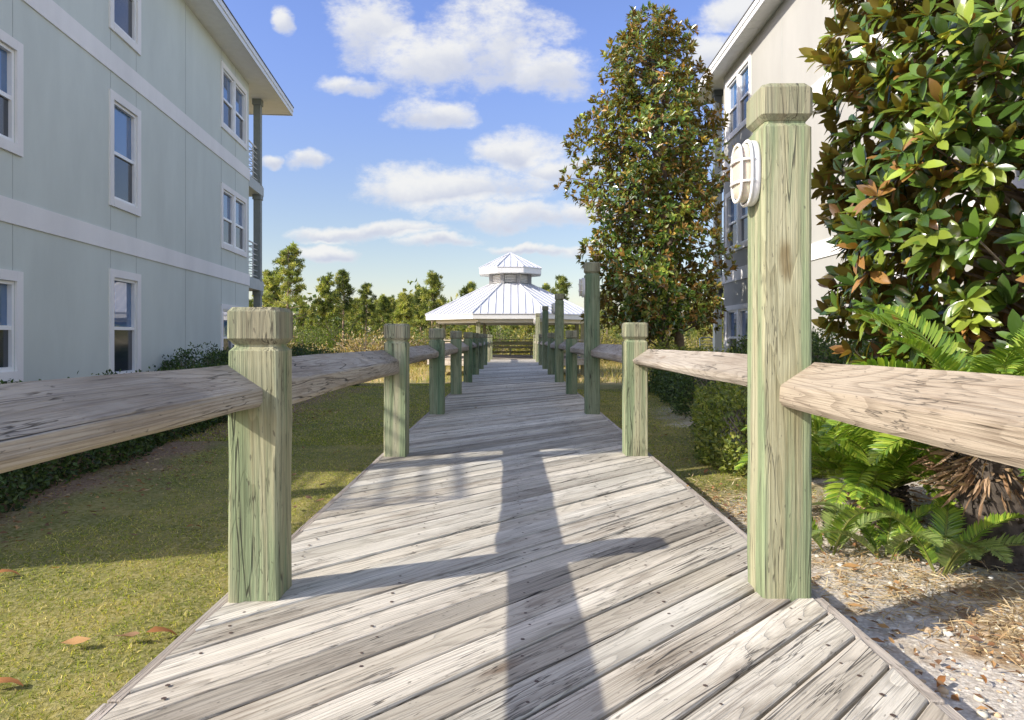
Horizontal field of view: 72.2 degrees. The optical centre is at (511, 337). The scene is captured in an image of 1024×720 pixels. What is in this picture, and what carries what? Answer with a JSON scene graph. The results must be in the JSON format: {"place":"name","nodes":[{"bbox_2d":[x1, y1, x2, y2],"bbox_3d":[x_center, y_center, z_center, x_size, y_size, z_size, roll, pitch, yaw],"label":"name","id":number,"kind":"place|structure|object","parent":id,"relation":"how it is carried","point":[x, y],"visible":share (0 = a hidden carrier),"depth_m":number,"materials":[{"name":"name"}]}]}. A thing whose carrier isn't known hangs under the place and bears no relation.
{"place":"outdoors","nodes":[
{"label":"outdoors","id":0,"kind":"place"},
{"bbox_2d":[0,429,383,719],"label":"lawn grass","id":1,"kind":"structure","parent":0,"point":[121,601],"depth_m":3.35,"materials":[{"name":"plant"}]},
{"bbox_2d":[153,382,450,445],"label":"lawn grass","id":2,"kind":"structure","parent":0,"point":[412,405],"depth_m":9.99,"materials":[{"name":"plant"}]},
{"bbox_2d":[223,0,752,337],"label":"sky","id":3,"kind":"structure","parent":0,"point":[420,136],"materials":[{"name":"blue"}]},
{"bbox_2d":[0,338,1023,719],"bbox_3d":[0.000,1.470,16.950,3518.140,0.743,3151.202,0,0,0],"label":"ground","id":4,"kind":"structure","parent":0,"point":[900,648],"depth_m":3.40,"materials":[{"name":"plant"}]},
{"bbox_2d":[0,569,19,574],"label":"fallen leaf","id":5,"kind":"object","parent":4,"relation":"on","point":[7,570],"visible":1,"depth_m":3.26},
{"bbox_2d":[0,677,23,685],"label":"fallen leaf","id":6,"kind":"object","parent":4,"relation":"on","point":[7,680],"visible":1,"depth_m":2.23,"materials":[{"name":"plant"}]},
{"bbox_2d":[61,636,90,644],"bbox_3d":[-1.544,1.076,2.484,0.100,0.016,0.034,0,17,-11],"label":"fallen leaf","id":7,"kind":"object","parent":4,"relation":"on","point":[77,640],"visible":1,"depth_m":2.49,"materials":[{"name":"plant"}]},
{"bbox_2d":[0,360,228,512],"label":"clipped hedge","id":8,"kind":"object","parent":4,"relation":"on","point":[24,479],"visible":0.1,"depth_m":5.68,"materials":[{"name":"green plant"}]},
{"bbox_2d":[114,631,138,636],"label":"fallen leaf","id":9,"kind":"object","parent":4,"relation":"on","point":[131,634],"visible":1,"depth_m":2.53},
{"bbox_2d":[0,0,293,383],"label":"apartment building","id":10,"kind":"structure","parent":4,"relation":"on","point":[129,185],"depth_m":12.02,"materials":[{"name":"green paint"}]},
{"bbox_2d":[0,269,23,382],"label":"window","id":11,"kind":"structure","parent":10,"relation":"in","point":[7,277],"depth_m":8.86,"materials":[{"name":"white paint"}]},
{"bbox_2d":[0,29,23,156],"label":"window","id":12,"kind":"structure","parent":10,"relation":"in","point":[7,143],"depth_m":8.86,"materials":[{"name":"white paint"}]},
{"bbox_2d":[109,268,140,373],"bbox_3d":[-6.633,-0.180,11.962,0.136,1.880,1.155,0,0,-5],"label":"window","id":13,"kind":"structure","parent":10,"relation":"in","point":[124,295],"depth_m":12.07,"materials":[{"name":"white paint"}]},
{"bbox_2d":[109,88,140,216],"bbox_3d":[-6.633,-3.095,11.962,0.136,1.890,1.155,0,0,-5],"label":"window","id":14,"kind":"structure","parent":10,"relation":"in","point":[124,127],"depth_m":12.06,"materials":[{"name":"glass"}]},
{"bbox_2d":[109,0,140,55],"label":"window","id":15,"kind":"structure","parent":10,"relation":"in","point":[124,15],"depth_m":12.15,"materials":[{"name":"glass"}]},
{"bbox_2d":[221,304,241,349],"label":"window","id":16,"kind":"structure","parent":10,"relation":"in","point":[225,343],"depth_m":17.54,"materials":[{"name":"white paint"}]},
{"bbox_2d":[221,182,246,257],"bbox_3d":[-7.218,-2.980,18.147,0.136,1.600,2.210,0,0,-5],"label":"window","id":17,"kind":"structure","parent":10,"relation":"in","point":[233,210],"depth_m":18.10,"materials":[{"name":"white paint"}]},
{"bbox_2d":[221,60,246,150],"bbox_3d":[-7.218,-5.930,18.147,0.136,1.620,2.210,0,0,-5],"label":"window","id":18,"kind":"structure","parent":10,"relation":"in","point":[233,99],"depth_m":18.10,"materials":[{"name":"white paint"}]},
{"bbox_2d":[147,626,176,634],"bbox_3d":[-1.282,1.081,2.577,0.108,0.032,0.036,7,5,-17],"label":"fallen leaf","id":19,"kind":"object","parent":4,"relation":"on","point":[156,629],"visible":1,"depth_m":2.57,"materials":[{"name":"plant"}]},
{"bbox_2d":[157,341,330,370],"bbox_3d":[-5.653,0.647,15.996,1.700,1.161,6.560,0,0,9],"label":"clipped hedge","id":20,"kind":"object","parent":4,"relation":"on","point":[222,355],"visible":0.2,"depth_m":13.74,"materials":[{"name":"green plant"}]},
{"bbox_2d":[249,298,252,306],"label":"pine tree","id":21,"kind":"object","parent":4,"relation":"on","point":[251,303],"visible":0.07,"depth_m":68.08,"materials":[{"name":"green plant"}]},
{"bbox_2d":[262,267,289,307],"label":"pine tree","id":22,"kind":"object","parent":4,"relation":"on","point":[272,289],"visible":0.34,"depth_m":55.60,"materials":[{"name":"green plant"}]},
{"bbox_2d":[262,240,316,318],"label":"pine tree","id":23,"kind":"object","parent":4,"relation":"on","point":[288,254],"visible":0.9,"depth_m":51.87,"materials":[{"name":"green plant"}]},
{"bbox_2d":[294,303,308,337],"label":"pine tree","id":24,"kind":"object","parent":4,"relation":"on","point":[299,321],"visible":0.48,"depth_m":82.20,"materials":[{"name":"green plant"}]},
{"bbox_2d":[287,335,317,347],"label":"wild shrub","id":25,"kind":"object","parent":4,"relation":"on","point":[292,342],"visible":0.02,"depth_m":48.90,"materials":[{"name":"green plant"}]},
{"bbox_2d":[288,317,324,350],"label":"wild shrub","id":26,"kind":"object","parent":4,"relation":"on","point":[301,340],"visible":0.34,"depth_m":50.09,"materials":[{"name":"green plant"}]},
{"bbox_2d":[302,312,318,338],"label":"pine tree","id":27,"kind":"object","parent":4,"relation":"on","point":[312,316],"visible":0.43,"depth_m":71.84,"materials":[{"name":"green plant"}]},
{"bbox_2d":[304,318,333,348],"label":"wild shrub","id":28,"kind":"object","parent":4,"relation":"on","point":[317,336],"visible":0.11,"depth_m":62.01,"materials":[{"name":"green plant"}]},
{"bbox_2d":[296,341,341,351],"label":"wild shrub","id":29,"kind":"object","parent":4,"relation":"on","point":[322,346],"visible":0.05,"depth_m":42.11,"materials":[{"name":"green plant"}]},
{"bbox_2d":[292,349,358,385],"bbox_3d":[-5.457,0.796,18.493,3.742,1.157,1.552,0,0,39],"label":"clipped hedge","id":30,"kind":"object","parent":4,"relation":"on","point":[332,351],"visible":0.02,"depth_m":18.07,"materials":[{"name":"green plant"}]},
{"bbox_2d":[318,303,337,337],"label":"pine tree","id":31,"kind":"object","parent":4,"relation":"on","point":[331,319],"visible":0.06,"depth_m":68.27,"materials":[{"name":"green plant"}]},
{"bbox_2d":[312,272,347,340],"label":"pine tree","id":32,"kind":"object","parent":4,"relation":"on","point":[323,287],"visible":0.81,"depth_m":57.54,"materials":[{"name":"green plant"}]},
{"bbox_2d":[311,310,369,352],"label":"wild shrub","id":33,"kind":"object","parent":4,"relation":"on","point":[332,342],"visible":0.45,"depth_m":55.49,"materials":[{"name":"green plant"}]},
{"bbox_2d":[331,268,358,351],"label":"pine tree","id":34,"kind":"object","parent":4,"relation":"on","point":[342,279],"visible":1,"depth_m":54.70,"materials":[{"name":"green plant"}]},
{"bbox_2d":[345,297,370,341],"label":"pine tree","id":35,"kind":"object","parent":4,"relation":"on","point":[355,305],"visible":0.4,"depth_m":71.80,"materials":[{"name":"green plant"}]},
{"bbox_2d":[348,331,378,350],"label":"wild shrub","id":36,"kind":"object","parent":4,"relation":"on","point":[362,342],"visible":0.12,"depth_m":51.48,"materials":[{"name":"green plant"}]},
{"bbox_2d":[352,281,378,342],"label":"pine tree","id":37,"kind":"object","parent":4,"relation":"on","point":[364,292],"visible":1,"depth_m":59.97,"materials":[{"name":"green plant"}]},
{"bbox_2d":[321,326,416,365],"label":"wild shrub","id":38,"kind":"object","parent":4,"relation":"on","point":[360,348],"visible":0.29,"depth_m":41.56,"materials":[{"name":"green plant"}]},
{"bbox_2d":[366,299,381,336],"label":"pine tree","id":39,"kind":"object","parent":4,"relation":"on","point":[376,301],"visible":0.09,"depth_m":77.59,"materials":[{"name":"green plant"}]},
{"bbox_2d":[359,318,398,349],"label":"wild shrub","id":40,"kind":"object","parent":4,"relation":"on","point":[374,332],"visible":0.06,"depth_m":55.45,"materials":[{"name":"green plant"}]},
{"bbox_2d":[370,293,392,336],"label":"pine tree","id":41,"kind":"object","parent":4,"relation":"on","point":[383,306],"visible":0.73,"depth_m":65.58,"materials":[{"name":"green plant"}]},
{"bbox_2d":[380,294,402,323],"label":"pine tree","id":42,"kind":"object","parent":4,"relation":"on","point":[393,303],"visible":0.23,"depth_m":70.43,"materials":[{"name":"green plant"}]},
{"bbox_2d":[368,316,417,350],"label":"wild shrub","id":43,"kind":"object","parent":4,"relation":"on","point":[391,323],"visible":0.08,"depth_m":45.17,"materials":[{"name":"green plant"}]},
{"bbox_2d":[366,329,429,366],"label":"wild shrub","id":44,"kind":"object","parent":4,"relation":"on","point":[417,344],"visible":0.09,"depth_m":42.92,"materials":[{"name":"green plant"}]},
{"bbox_2d":[391,291,416,338],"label":"pine tree","id":45,"kind":"object","parent":4,"relation":"on","point":[404,310],"visible":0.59,"depth_m":63.47,"materials":[{"name":"green plant"}]},
{"bbox_2d":[410,327,429,365],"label":"wild shrub","id":46,"kind":"object","parent":4,"relation":"on","point":[424,333],"visible":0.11,"depth_m":44.27,"materials":[{"name":"green plant"}]},
{"bbox_2d":[407,287,433,337],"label":"pine tree","id":47,"kind":"object","parent":4,"relation":"on","point":[416,315],"visible":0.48,"depth_m":59.68,"materials":[{"name":"green plant"}]},
{"bbox_2d":[410,269,447,330],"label":"pine tree","id":48,"kind":"object","parent":4,"relation":"on","point":[430,296],"visible":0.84,"depth_m":55.83,"materials":[{"name":"green plant"}]},
{"bbox_2d":[411,321,457,342],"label":"wild shrub","id":49,"kind":"object","parent":4,"relation":"on","point":[447,332],"visible":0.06,"depth_m":54.92,"materials":[{"name":"green plant"}]},
{"bbox_2d":[446,325,453,338],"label":"pine tree","id":50,"kind":"object","parent":4,"relation":"on","point":[447,327],"visible":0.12,"depth_m":79.09,"materials":[{"name":"green plant"}]},
{"bbox_2d":[458,281,477,332],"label":"pine tree","id":51,"kind":"object","parent":4,"relation":"on","point":[470,286],"visible":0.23,"depth_m":69.88,"materials":[{"name":"green plant"}]},
{"bbox_2d":[251,278,705,345],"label":"woods","id":52,"kind":"object","parent":4,"relation":"on","point":[294,310],"visible":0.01,"depth_m":102.86,"materials":[{"name":"green plant"}]},
{"bbox_2d":[469,325,487,332],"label":"pine tree","id":53,"kind":"object","parent":4,"relation":"on","point":[473,330],"visible":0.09,"depth_m":67.81,"materials":[{"name":"green plant"}]},
{"bbox_2d":[486,325,497,336],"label":"pine tree","id":54,"kind":"object","parent":4,"relation":"on","point":[491,330],"visible":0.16,"depth_m":68.84,"materials":[{"name":"green plant"}]},
{"bbox_2d":[480,325,518,354],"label":"wild shrub","id":55,"kind":"object","parent":4,"relation":"on","point":[499,335],"visible":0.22,"depth_m":48.16,"materials":[{"name":"green plant"}]},
{"bbox_2d":[425,252,583,375],"bbox_3d":[-0.080,-0.992,34.200,7.939,6.304,7.939,0,0,0],"label":"gazebo","id":56,"kind":"object","parent":4,"relation":"on","point":[510,293],"visible":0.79,"depth_m":32.44,"materials":[{"name":"white metal"}]},
{"bbox_2d":[494,345,523,354],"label":"wild shrub","id":57,"kind":"object","parent":4,"relation":"on","point":[504,349],"visible":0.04,"depth_m":44.95,"materials":[{"name":"green plant"}]},
{"bbox_2d":[500,325,520,338],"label":"pine tree","id":58,"kind":"object","parent":4,"relation":"on","point":[511,328],"visible":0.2,"depth_m":75.52,"materials":[{"name":"green plant"}]},
{"bbox_2d":[0,408,1023,711],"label":"leaf litter","id":59,"kind":"object","parent":4,"relation":"on","point":[976,638],"visible":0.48,"depth_m":3.61,"materials":[{"name":"plant"}]},
{"bbox_2d":[846,603,862,605],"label":"fallen leaf","id":60,"kind":"object","parent":59,"relation":"on","point":[853,604],"visible":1,"depth_m":3.02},
{"bbox_2d":[85,381,965,719],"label":"boardwalk edge","id":61,"kind":"object","parent":4,"relation":"on","point":[117,697],"visible":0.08,"depth_m":2.23,"materials":[{"name":"wood"}]},
{"bbox_2d":[100,359,951,719],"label":"boardwalk","id":62,"kind":"structure","parent":61,"relation":"on","point":[536,543],"depth_m":2.45,"materials":[{"name":"wood"}]},
{"bbox_2d":[0,307,492,602],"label":"boardwalk railing","id":63,"kind":"object","parent":62,"relation":"on","point":[260,384],"visible":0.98,"depth_m":2.54,"materials":[{"name":"wood"}]},
{"bbox_2d":[533,83,1023,602],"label":"boardwalk railing","id":64,"kind":"object","parent":62,"relation":"on","point":[783,379],"visible":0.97,"depth_m":2.58,"materials":[{"name":"wood"}]},
{"bbox_2d":[551,303,554,313],"bbox_3d":[0.876,-0.615,15.021,0.087,0.254,0.160,0,0,0],"label":"bulkhead light","id":65,"kind":"object","parent":64,"relation":"attached to","point":[553,308],"visible":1,"depth_m":14.96,"materials":[{"name":"white paint"}]},
{"bbox_2d":[578,278,584,297],"bbox_3d":[0.876,-0.625,8.841,0.087,0.254,0.160,0,0,0],"label":"bulkhead light","id":66,"kind":"object","parent":64,"relation":"attached to","point":[581,284],"visible":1,"depth_m":8.78,"materials":[{"name":"white paint"}]},
{"bbox_2d":[730,139,760,207],"bbox_3d":[0.876,-0.620,2.661,0.087,0.254,0.160,0,0,0],"label":"bulkhead light","id":67,"kind":"object","parent":64,"relation":"attached to","point":[745,175],"visible":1,"depth_m":2.61,"materials":[{"name":"white paint"}]},
{"bbox_2d":[501,325,549,354],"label":"wild shrub","id":68,"kind":"object","parent":4,"relation":"on","point":[520,349],"visible":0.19,"depth_m":43.38,"materials":[{"name":"green plant"}]},
{"bbox_2d":[518,325,534,340],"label":"pine tree","id":69,"kind":"object","parent":4,"relation":"on","point":[531,327],"visible":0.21,"depth_m":81.46,"materials":[{"name":"green plant"}]},
{"bbox_2d":[534,283,554,332],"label":"pine tree","id":70,"kind":"object","parent":4,"relation":"on","point":[546,286],"visible":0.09,"depth_m":74.86,"materials":[{"name":"green plant"}]},
{"bbox_2d":[550,274,572,299],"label":"pine tree","id":71,"kind":"object","parent":4,"relation":"on","point":[561,285],"visible":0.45,"depth_m":61.77,"materials":[{"name":"green plant"}]},
{"bbox_2d":[565,324,579,337],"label":"pine tree","id":72,"kind":"object","parent":4,"relation":"on","point":[570,327],"visible":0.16,"depth_m":79.51,"materials":[{"name":"green plant"}]},
{"bbox_2d":[564,326,621,363],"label":"wild shrub","id":73,"kind":"object","parent":4,"relation":"on","point":[608,342],"visible":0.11,"depth_m":48.70,"materials":[{"name":"green plant"}]},
{"bbox_2d":[600,291,620,340],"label":"pine tree","id":74,"kind":"object","parent":4,"relation":"on","point":[613,327],"visible":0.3,"depth_m":56.34,"materials":[{"name":"green plant"}]},
{"bbox_2d":[600,332,622,363],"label":"wild shrub","id":75,"kind":"object","parent":4,"relation":"on","point":[616,342],"visible":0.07,"depth_m":48.95,"materials":[{"name":"green plant"}]},
{"bbox_2d":[553,1,740,349],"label":"magnolia tree","id":76,"kind":"object","parent":4,"relation":"on","point":[668,227],"visible":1,"depth_m":15.90,"materials":[{"name":"green plant"}]},
{"bbox_2d":[646,332,691,350],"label":"wild shrub","id":77,"kind":"object","parent":4,"relation":"on","point":[647,340],"visible":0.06,"depth_m":44.12,"materials":[{"name":"green plant"}]},
{"bbox_2d":[683,331,704,350],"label":"wild shrub","id":78,"kind":"object","parent":4,"relation":"on","point":[691,340],"visible":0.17,"depth_m":60.87,"materials":[{"name":"green plant"}]},
{"bbox_2d":[648,335,745,393],"bbox_3d":[3.953,0.590,15.343,3.087,1.310,1.933,0,0,0],"label":"clipped hedge","id":79,"kind":"object","parent":4,"relation":"on","point":[686,349],"visible":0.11,"depth_m":15.14,"materials":[{"name":"green plant"}]},
{"bbox_2d":[648,368,745,417],"bbox_3d":[3.263,0.752,12.253,1.468,0.881,5.472,0,0,5],"label":"clipped hedge","id":80,"kind":"object","parent":4,"relation":"on","point":[681,385],"visible":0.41,"depth_m":10.73,"materials":[{"name":"green plant"}]},
{"bbox_2d":[686,299,708,346],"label":"pine tree","id":81,"kind":"object","parent":4,"relation":"on","point":[696,333],"visible":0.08,"depth_m":58.27,"materials":[{"name":"green plant"}]},
{"bbox_2d":[691,338,711,350],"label":"wild shrub","id":82,"kind":"object","parent":4,"relation":"on","point":[703,345],"visible":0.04,"depth_m":45.14,"materials":[{"name":"green plant"}]},
{"bbox_2d":[700,296,711,345],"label":"pine tree","id":83,"kind":"object","parent":4,"relation":"on","point":[703,327],"visible":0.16,"depth_m":58.34,"materials":[{"name":"green plant"}]},
{"bbox_2d":[693,325,723,350],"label":"wild shrub","id":84,"kind":"object","parent":4,"relation":"on","point":[710,341],"visible":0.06,"depth_m":49.62,"materials":[{"name":"green plant"}]},
{"bbox_2d":[704,289,723,343],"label":"pine tree","id":85,"kind":"object","parent":4,"relation":"on","point":[722,318],"visible":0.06,"depth_m":53.98,"materials":[{"name":"green plant"}]},
{"bbox_2d":[686,379,837,478],"bbox_3d":[2.562,0.811,7.504,1.387,0.795,3.812,0,0,15],"label":"clipped hedge","id":86,"kind":"object","parent":4,"relation":"on","point":[713,414],"visible":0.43,"depth_m":6.30,"materials":[{"name":"green plant"}]},
{"bbox_2d":[734,414,963,525],"bbox_3d":[2.369,0.729,4.453,1.611,1.114,1.718,0,0,31],"label":"sago palm","id":87,"kind":"object","parent":4,"relation":"on","point":[846,458],"visible":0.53,"depth_m":4.23,"materials":[{"name":"green plant"}]},
{"bbox_2d":[812,504,891,554],"bbox_3d":[1.701,0.992,3.712,0.773,0.325,0.692,0,0,-20],"label":"sago palm","id":88,"kind":"object","parent":4,"relation":"on","point":[836,519],"visible":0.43,"depth_m":3.69,"materials":[{"name":"plant"}]},
{"bbox_2d":[684,473,1023,689],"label":"straw litter","id":89,"kind":"object","parent":4,"relation":"on","point":[955,583],"visible":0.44,"depth_m":3.14,"materials":[{"name":"brown plant"}]},
{"bbox_2d":[694,0,1023,352],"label":"apartment building","id":90,"kind":"structure","parent":4,"relation":"on","point":[766,40],"depth_m":15.53,"materials":[{"name":"grey paint"}]},
{"bbox_2d":[725,303,747,352],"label":"window","id":91,"kind":"structure","parent":90,"relation":"in","point":[736,316],"depth_m":17.93,"materials":[{"name":"white paint"}]},
{"bbox_2d":[725,191,747,254],"bbox_3d":[5.699,-2.980,17.573,0.136,1.600,2.050,0,0,1],"label":"window","id":92,"kind":"structure","parent":90,"relation":"in","point":[736,216],"depth_m":17.97,"materials":[{"name":"glass"}]},
{"bbox_2d":[725,52,750,142],"bbox_3d":[5.699,-5.920,17.573,0.136,1.600,2.050,0,0,1],"label":"window","id":93,"kind":"structure","parent":90,"relation":"in","point":[737,93],"depth_m":17.52,"materials":[{"name":"white paint"}]},
{"bbox_2d":[894,272,942,336],"bbox_3d":[5.568,-0.180,9.574,0.136,1.880,1.150,0,0,1],"label":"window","id":94,"kind":"structure","parent":90,"relation":"in","point":[939,294],"depth_m":9.04,"materials":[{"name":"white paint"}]},
{"bbox_2d":[896,47,942,93],"bbox_3d":[5.568,-3.095,9.574,0.136,1.890,1.150,0,0,1],"label":"window","id":95,"kind":"structure","parent":90,"relation":"in","point":[933,48],"depth_m":9.67,"materials":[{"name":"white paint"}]},
{"bbox_2d":[727,325,1005,363],"bbox_3d":[4.785,0.418,9.994,1.392,1.601,8.724,0,0,0],"label":"clipped hedge","id":96,"kind":"object","parent":4,"relation":"on","point":[822,352],"visible":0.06,"depth_m":10.01,"materials":[{"name":"green plant"}]},
{"bbox_2d":[877,624,888,627],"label":"fallen leaf","id":97,"kind":"object","parent":4,"relation":"on","point":[883,625],"visible":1,"depth_m":2.80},
{"bbox_2d":[812,497,969,560],"bbox_3d":[1.930,0.996,3.669,0.665,0.304,0.776,0,0,-44],"label":"sago palm","id":98,"kind":"object","parent":4,"relation":"on","point":[894,537],"visible":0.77,"depth_m":3.63,"materials":[{"name":"plant"}]},
{"bbox_2d":[881,584,901,590],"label":"fallen leaf","id":99,"kind":"object","parent":4,"relation":"on","point":[892,587],"visible":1,"depth_m":3.17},
{"bbox_2d":[797,0,1023,369],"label":"magnolia tree","id":100,"kind":"object","parent":4,"relation":"on","point":[928,118],"visible":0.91,"depth_m":5.06,"materials":[{"name":"green plant"}]},
{"bbox_2d":[817,304,1023,572],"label":"sago palm","id":101,"kind":"object","parent":4,"relation":"on","point":[980,488],"visible":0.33,"depth_m":3.49,"materials":[{"name":"green plant"}]},
{"bbox_2d":[851,486,1023,575],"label":"sago palm","id":102,"kind":"object","parent":4,"relation":"on","point":[952,552],"visible":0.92,"depth_m":3.38,"materials":[{"name":"plant"}]},
{"bbox_2d":[937,675,945,686],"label":"fallen leaf","id":103,"kind":"object","parent":4,"relation":"on","point":[942,678],"visible":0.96,"depth_m":2.34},
{"bbox_2d":[371,360,653,382],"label":"marsh grass","id":104,"kind":"structure","parent":0,"point":[602,366],"depth_m":32.87,"materials":[{"name":"plant"}]},
{"bbox_2d":[577,388,826,513],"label":"lawn grass","id":105,"kind":"structure","parent":0,"point":[656,424],"depth_m":7.50,"materials":[{"name":"plant"}]},
{"bbox_2d":[699,337,723,351],"bbox_3d":[5.943,0.489,20.924,0.532,0.985,0.582,0,0,-17],"label":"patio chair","id":106,"kind":"object","parent":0,"point":[706,344],"visible":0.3,"depth_m":21.14,"materials":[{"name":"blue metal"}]},
{"bbox_2d":[715,488,1023,719],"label":"gravel","id":107,"kind":"structure","parent":0,"point":[982,713],"depth_m":2.80,"materials":[{"name":"gravel"}]},
{"bbox_2d":[841,563,859,566],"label":"fallen leaf","id":108,"kind":"object","parent":107,"relation":"on","point":[849,565],"visible":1,"depth_m":3.47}
]}

